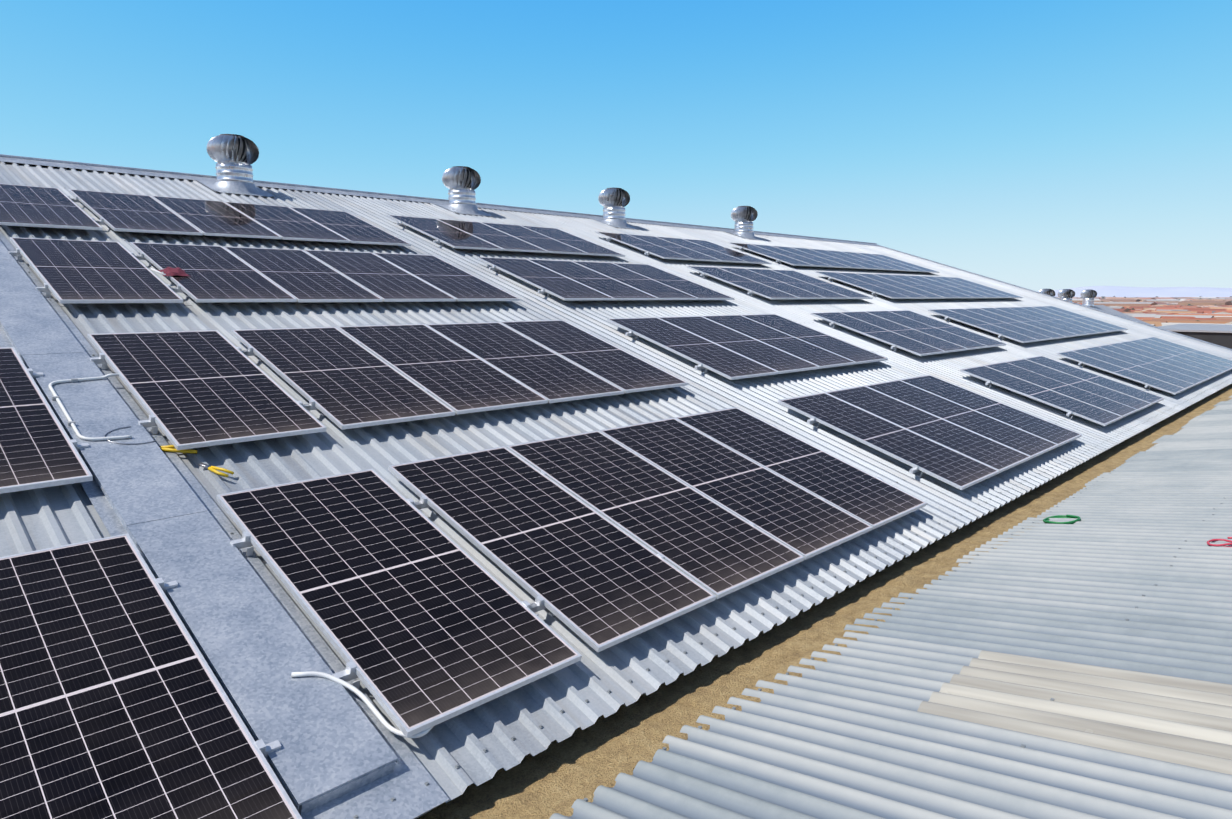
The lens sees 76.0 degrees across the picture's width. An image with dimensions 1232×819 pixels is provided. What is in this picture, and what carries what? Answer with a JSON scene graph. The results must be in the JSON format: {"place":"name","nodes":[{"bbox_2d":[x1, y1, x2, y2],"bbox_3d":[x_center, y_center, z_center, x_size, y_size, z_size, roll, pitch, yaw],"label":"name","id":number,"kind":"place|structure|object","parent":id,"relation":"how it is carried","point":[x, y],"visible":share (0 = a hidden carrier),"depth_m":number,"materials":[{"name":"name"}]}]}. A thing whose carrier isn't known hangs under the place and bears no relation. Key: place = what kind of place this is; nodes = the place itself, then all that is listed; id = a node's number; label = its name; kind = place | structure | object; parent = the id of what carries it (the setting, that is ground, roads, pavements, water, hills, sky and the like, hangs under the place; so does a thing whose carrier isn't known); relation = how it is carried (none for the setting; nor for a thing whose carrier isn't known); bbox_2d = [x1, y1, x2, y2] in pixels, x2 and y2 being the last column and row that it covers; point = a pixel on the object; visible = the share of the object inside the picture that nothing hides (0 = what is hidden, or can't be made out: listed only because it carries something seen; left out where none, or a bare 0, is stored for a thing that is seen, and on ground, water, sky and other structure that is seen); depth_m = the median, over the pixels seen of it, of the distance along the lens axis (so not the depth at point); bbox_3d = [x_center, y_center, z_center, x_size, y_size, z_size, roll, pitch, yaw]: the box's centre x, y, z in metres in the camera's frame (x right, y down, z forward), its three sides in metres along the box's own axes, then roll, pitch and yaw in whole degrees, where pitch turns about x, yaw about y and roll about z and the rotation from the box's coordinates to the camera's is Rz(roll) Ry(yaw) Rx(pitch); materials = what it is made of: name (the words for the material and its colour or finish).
{"place":"outdoors","nodes":[
{"label":"outdoors","id":0,"kind":"place"},
{"bbox_2d":[0,0,1231,290],"label":"sky","id":1,"kind":"structure","parent":0,"point":[1035,145],"materials":[{"name":"blue"}]},
{"bbox_2d":[1084,305,1155,326],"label":"roof","id":2,"kind":"structure","parent":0,"point":[1107,309],"depth_m":61.14,"materials":[{"name":"paint"}]},
{"bbox_2d":[1038,288,1054,295],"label":"vent","id":3,"kind":"object","parent":2,"relation":"on","point":[1050,292],"visible":0.29,"depth_m":52.54,"materials":[{"name":"metal"}]},
{"bbox_2d":[1058,289,1074,301],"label":"vent","id":4,"kind":"object","parent":2,"relation":"on","point":[1067,294],"visible":0.69,"depth_m":55.82,"materials":[{"name":"metal"}]},
{"bbox_2d":[1081,289,1096,305],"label":"vent","id":5,"kind":"object","parent":2,"relation":"on","point":[1088,295],"visible":1,"depth_m":59.94,"materials":[{"name":"metal"}]},
{"bbox_2d":[1037,286,1231,296],"bbox_3d":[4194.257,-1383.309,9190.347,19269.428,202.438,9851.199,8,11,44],"label":"distant hills","id":6,"kind":"structure","parent":0,"point":[1115,291],"depth_m":9738.55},
{"bbox_2d":[1057,297,1231,326],"bbox_3d":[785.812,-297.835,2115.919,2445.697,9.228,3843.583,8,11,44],"label":"township houses","id":7,"kind":"structure","parent":0,"point":[1159,311],"depth_m":339.70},
{"bbox_2d":[1077,296,1231,320],"bbox_3d":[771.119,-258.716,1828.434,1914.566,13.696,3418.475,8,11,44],"label":"township trees","id":8,"kind":"object","parent":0,"point":[1158,296],"visible":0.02,"depth_m":695.02,"materials":[{"name":"green plant"}]},
{"bbox_2d":[1158,324,1231,348],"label":"dark shed","id":9,"kind":"structure","parent":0,"point":[1219,334],"depth_m":81.00,"materials":[{"name":"grey metal"}]},
{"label":"building walls","id":10,"kind":"object","parent":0,"visible":0},
{"bbox_2d":[0,161,1231,818],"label":"corrugated roof","id":11,"kind":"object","parent":10,"relation":"on","point":[40,519],"visible":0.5,"depth_m":9.13,"materials":[{"name":"grey metal"}]},
{"bbox_2d":[159,445,233,476],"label":"hand tools","id":12,"kind":"object","parent":11,"relation":"on","point":[171,448],"visible":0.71,"depth_m":5.78,"materials":[{"name":"yellow plastic"}]},
{"bbox_2d":[0,231,448,818],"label":"walkway","id":13,"kind":"structure","parent":11,"relation":"on","point":[342,751],"depth_m":4.44,"materials":[{"name":"grey metal"}]},
{"bbox_2d":[104,426,155,443],"bbox_3d":[-3.599,0.198,5.790,0.307,0.097,0.245,4,9,26],"label":"cable","id":14,"kind":"object","parent":13,"relation":"on","point":[125,443],"visible":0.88,"depth_m":5.77,"materials":[{"name":"black rubber"}]},
{"bbox_2d":[48,268,433,737],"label":"pvc conduits","id":15,"kind":"object","parent":13,"relation":"on","point":[374,710],"visible":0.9,"depth_m":4.01,"materials":[{"name":"white plastic"}]},
{"bbox_2d":[52,378,77,425],"bbox_3d":[-4.258,-0.062,6.081,0.161,0.280,0.843,-5,10,-31],"label":"conduit clip","id":16,"kind":"object","parent":15,"relation":"attached to","point":[74,380],"visible":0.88,"depth_m":6.08,"materials":[{"name":"grey plastic"}]},
{"bbox_2d":[197,134,272,196],"bbox_3d":[-7.692,-4.893,15.886,1.109,1.244,1.162,8,11,44],"label":"turbine vent","id":17,"kind":"object","parent":11,"relation":"on","point":[234,156],"visible":0.94,"depth_m":15.62,"materials":[{"name":"metal"}]},
{"bbox_2d":[0,154,877,245],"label":"ridge cap","id":18,"kind":"object","parent":11,"relation":"on","point":[75,165],"visible":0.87,"depth_m":18.12,"materials":[{"name":"grey metal"}]},
{"bbox_2d":[433,166,491,215],"bbox_3d":[-3.858,-5.451,19.761,1.109,1.244,1.162,8,11,44],"label":"turbine vent","id":19,"kind":"object","parent":11,"relation":"on","point":[462,183],"visible":0.96,"depth_m":19.49,"materials":[{"name":"metal"}]},
{"bbox_2d":[591,187,637,228],"bbox_3d":[-0.044,-6.006,23.615,1.109,1.244,1.162,8,11,44],"label":"turbine vent","id":20,"kind":"object","parent":11,"relation":"on","point":[614,201],"visible":0.96,"depth_m":23.35,"materials":[{"name":"metal"}]},
{"bbox_2d":[8,195,1222,758],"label":"panel clamps","id":21,"kind":"object","parent":11,"relation":"attached to","point":[348,673],"visible":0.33,"depth_m":6.60,"materials":[{"name":"silver metal"}]},
{"bbox_2d":[0,184,1231,818],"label":"solar panels","id":22,"kind":"object","parent":11,"relation":"on","point":[116,702],"visible":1,"depth_m":6.86,"materials":[{"name":"black glass"}]},
{"bbox_2d":[158,266,189,275],"bbox_3d":[-5.317,-1.659,9.472,0.275,0.121,0.324,8,11,44],"label":"red rag","id":23,"kind":"object","parent":22,"relation":"on","point":[170,271],"visible":0.94,"depth_m":9.44,"materials":[{"name":"fabric"}]},
{"bbox_2d":[5,164,1230,818],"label":"roof screws","id":24,"kind":"object","parent":11,"relation":"on","point":[485,750],"visible":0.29,"depth_m":10.05,"materials":[{"name":"metal"}]},
{"bbox_2d":[725,206,762,239],"bbox_3d":[4.609,-6.682,28.317,1.109,1.244,1.162,8,11,44],"label":"turbine vent","id":25,"kind":"object","parent":11,"relation":"on","point":[743,217],"visible":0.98,"depth_m":28.05,"materials":[{"name":"metal"}]},
{"bbox_2d":[876,244,1231,349],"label":"rake flashing","id":26,"kind":"object","parent":11,"relation":"attached to","point":[1062,299],"visible":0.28,"depth_m":31.72,"materials":[{"name":"grey metal"}]},
{"bbox_2d":[417,384,1231,818],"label":"roof gutter","id":27,"kind":"object","parent":10,"relation":"on","point":[555,776],"visible":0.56,"depth_m":5.05,"materials":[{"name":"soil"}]},
{"bbox_2d":[549,396,1231,818],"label":"corrugated roof","id":28,"kind":"object","parent":10,"relation":"on","point":[933,700],"visible":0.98,"depth_m":4.36,"materials":[{"name":"grey metal"}]},
{"bbox_2d":[583,400,1227,801],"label":"roof screws","id":29,"kind":"object","parent":28,"relation":"on","point":[909,598],"visible":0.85,"depth_m":5.57,"materials":[{"name":"metal"}]},
{"bbox_2d":[1043,515,1080,523],"bbox_3d":[4.660,1.169,8.223,0.361,0.135,0.405,8,11,44],"label":"green cable coil","id":30,"kind":"object","parent":28,"relation":"on","point":[1046,520],"visible":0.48,"depth_m":8.23,"materials":[{"name":"green plastic"}]},
{"bbox_2d":[1207,537,1231,546],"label":"coiled cable","id":31,"kind":"object","parent":28,"relation":"on","point":[1218,545],"visible":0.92,"depth_m":6.69,"materials":[{"name":"red plastic"}]}
]}

